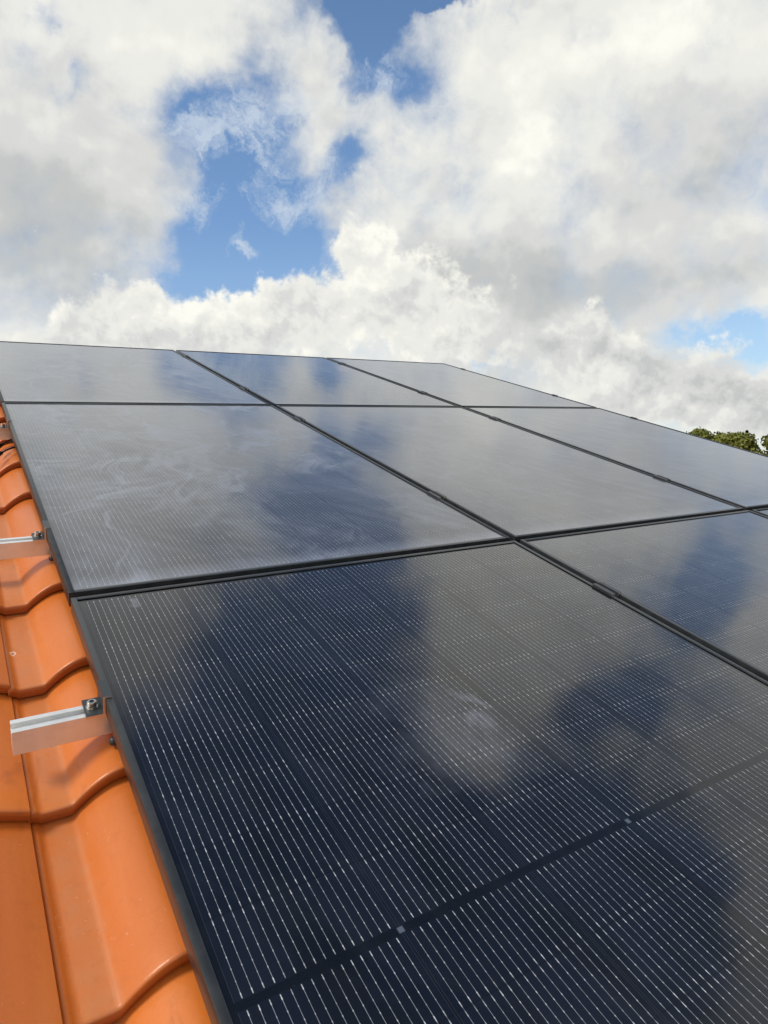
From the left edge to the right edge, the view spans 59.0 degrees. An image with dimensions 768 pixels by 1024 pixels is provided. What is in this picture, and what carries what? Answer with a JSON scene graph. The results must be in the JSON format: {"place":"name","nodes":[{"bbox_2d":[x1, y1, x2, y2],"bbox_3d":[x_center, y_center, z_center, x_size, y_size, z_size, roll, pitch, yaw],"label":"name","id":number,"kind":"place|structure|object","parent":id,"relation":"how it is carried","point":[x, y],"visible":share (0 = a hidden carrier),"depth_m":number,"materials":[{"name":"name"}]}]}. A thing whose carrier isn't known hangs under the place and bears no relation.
{"place":"outdoors","nodes":[
{"label":"outdoors","id":0,"kind":"place"},
{"bbox_2d":[0,0,767,453],"label":"sky","id":1,"kind":"structure","parent":0,"point":[568,199],"materials":[{"name":"white"}]},
{"label":"ground","id":2,"kind":"structure","parent":0,"visible":0},
{"bbox_2d":[0,405,210,1023],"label":"house","id":3,"kind":"structure","parent":2,"relation":"on","point":[89,932],"depth_m":0.89,"materials":[{"name":"orange"}]},
{"bbox_2d":[0,429,11,439],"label":"mounting rail","id":4,"kind":"object","parent":3,"relation":"attached to","point":[5,434],"depth_m":2.43,"materials":[{"name":"metal"}]},
{"bbox_2d":[0,417,10,428],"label":"end clamp","id":5,"kind":"object","parent":4,"relation":"attached to","point":[3,426],"visible":1,"depth_m":2.43,"materials":[{"name":"silver metal"}]},
{"bbox_2d":[2,402,509,606],"bbox_3d":[-0.574,-0.165,2.286,1.134,0.031,1.722,-5,23,-32],"label":"solar panel","id":6,"kind":"object","parent":4,"relation":"attached to","point":[126,497],"visible":0.94,"depth_m":1.95,"materials":[{"name":"black"}]},
{"bbox_2d":[293,416,305,421],"bbox_3d":[-0.382,-0.411,3.037,0.036,0.020,0.060,-5,23,-32],"label":"clamp","id":7,"kind":"object","parent":4,"relation":"attached to","point":[300,418],"visible":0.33,"depth_m":3.03,"materials":[{"name":"silver metal"}]},
{"bbox_2d":[276,405,742,542],"bbox_3d":[0.403,-0.251,2.893,1.134,0.031,1.722,-5,23,-32],"label":"solar panel","id":8,"kind":"object","parent":4,"relation":"on","point":[515,483],"visible":0.84,"depth_m":2.63,"materials":[{"name":"black"}]},
{"bbox_2d":[0,439,11,447],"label":"solar cable","id":9,"kind":"object","parent":3,"relation":"attached to","point":[1,445],"visible":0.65,"depth_m":2.38,"materials":[{"name":"black plastic"}]},
{"bbox_2d":[0,447,14,455],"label":"solar cable","id":10,"kind":"object","parent":3,"relation":"attached to","point":[1,452],"visible":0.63,"depth_m":2.31,"materials":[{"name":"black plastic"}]},
{"bbox_2d":[0,536,50,559],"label":"mounting rail","id":11,"kind":"object","parent":3,"relation":"attached to","point":[17,547],"depth_m":1.57,"materials":[{"name":"metal"}]},
{"bbox_2d":[31,520,50,541],"bbox_3d":[-0.807,0.044,1.595,0.037,0.033,0.046,-5,23,-32],"label":"end clamp","id":12,"kind":"object","parent":11,"relation":"attached to","point":[37,536],"visible":1,"depth_m":1.59,"materials":[{"name":"silver metal"}]},
{"bbox_2d":[427,491,446,500],"bbox_3d":[0.171,-0.049,2.199,0.036,0.020,0.060,-5,23,-32],"label":"clamp","id":13,"kind":"object","parent":11,"relation":"attached to","point":[436,494],"visible":0.55,"depth_m":2.19,"materials":[{"name":"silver metal"}]},
{"bbox_2d":[464,407,767,510],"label":"solar panel","id":14,"kind":"object","parent":11,"relation":"attached to","point":[733,475],"visible":0.85,"depth_m":3.40,"materials":[{"name":"black"}]},
{"bbox_2d":[653,475,670,480],"bbox_3d":[1.148,-0.135,2.806,0.036,0.020,0.060,-5,23,-32],"label":"clamp","id":15,"kind":"object","parent":11,"relation":"attached to","point":[662,477],"visible":0.62,"depth_m":2.80,"materials":[{"name":"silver metal"}]},
{"bbox_2d":[10,706,111,755],"bbox_3d":[1.024,0.191,1.962,3.700,0.040,0.031,-5,23,-32],"label":"mounting rail","id":16,"kind":"object","parent":3,"relation":"attached to","point":[47,730],"visible":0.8,"depth_m":1.01,"materials":[{"name":"metal"}]},
{"bbox_2d":[81,679,112,718],"bbox_3d":[-0.439,0.286,1.038,0.037,0.034,0.046,-5,23,-32],"label":"end clamp","id":17,"kind":"object","parent":16,"relation":"attached to","point":[95,707],"visible":1,"depth_m":1.03,"materials":[{"name":"grey metal"}]},
{"bbox_2d":[71,540,767,1023],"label":"solar panel","id":18,"kind":"object","parent":16,"relation":"attached to","point":[507,782],"visible":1,"depth_m":0.93,"materials":[{"name":"black glass"}]},
{"bbox_2d":[593,582,621,597],"bbox_3d":[0.538,0.193,1.642,0.036,0.020,0.060,-5,23,-32],"label":"clamp","id":19,"kind":"object","parent":16,"relation":"attached to","point":[607,588],"visible":0.59,"depth_m":1.64,"materials":[{"name":"grey metal"}]},
{"bbox_2d":[520,510,767,680],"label":"solar panel","id":20,"kind":"object","parent":16,"relation":"attached to","point":[702,580],"visible":0.88,"depth_m":1.81,"materials":[{"name":"black"}]},
{"bbox_2d":[752,508,767,516],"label":"solar panel","id":21,"kind":"object","parent":16,"relation":"attached to","point":[763,511],"visible":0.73,"depth_m":2.50,"materials":[{"name":"black"}]},
{"bbox_2d":[109,736,115,745],"bbox_3d":[-0.410,0.344,1.065,0.050,0.062,0.072,-5,23,-32],"label":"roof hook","id":22,"kind":"object","parent":3,"relation":"attached to","point":[112,741],"visible":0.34,"depth_m":1.03,"materials":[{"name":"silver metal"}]},
{"bbox_2d":[686,426,724,440],"bbox_3d":[15.469,-0.551,32.825,3.247,7.144,2.620,-3,2,18],"label":"leafy tree","id":23,"kind":"object","parent":2,"relation":"on","point":[704,433],"visible":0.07,"depth_m":32.16,"materials":[{"name":"green plant"}]},
{"bbox_2d":[715,431,760,452],"bbox_3d":[15.226,-0.158,29.386,2.798,6.655,2.413,-2,3,35],"label":"leafy tree","id":24,"kind":"object","parent":2,"relation":"on","point":[743,440],"visible":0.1,"depth_m":28.73,"materials":[{"name":"green plant"}]},
{"bbox_2d":[758,434,767,455],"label":"leafy tree","id":25,"kind":"object","parent":2,"relation":"on","point":[764,443],"visible":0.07,"depth_m":27.94,"materials":[{"name":"green plant"}]},
{"bbox_3d":[-0.270,-0.646,3.888,3.700,0.040,0.031,-5,23,-32],"label":"mounting rail","id":26,"kind":"object","parent":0,"visible":0},
{"bbox_2d":[0,341,269,407],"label":"solar panel","id":27,"kind":"object","parent":26,"relation":"attached to","point":[45,373],"visible":0.84,"depth_m":3.44,"materials":[{"name":"black"}]},
{"bbox_2d":[176,350,458,406],"bbox_3d":[-0.498,-0.843,4.261,1.134,0.031,1.722,-5,23,-32],"label":"solar panel","id":28,"kind":"object","parent":26,"relation":"on","point":[274,380],"visible":0.81,"depth_m":4.08,"materials":[{"name":"black"}]},
{"bbox_2d":[326,357,596,407],"bbox_3d":[0.479,-0.930,4.868,1.134,0.031,1.722,-5,23,-32],"label":"solar panel","id":29,"kind":"object","parent":26,"relation":"attached to","point":[460,387],"visible":0.84,"depth_m":4.71,"materials":[{"name":"black"}]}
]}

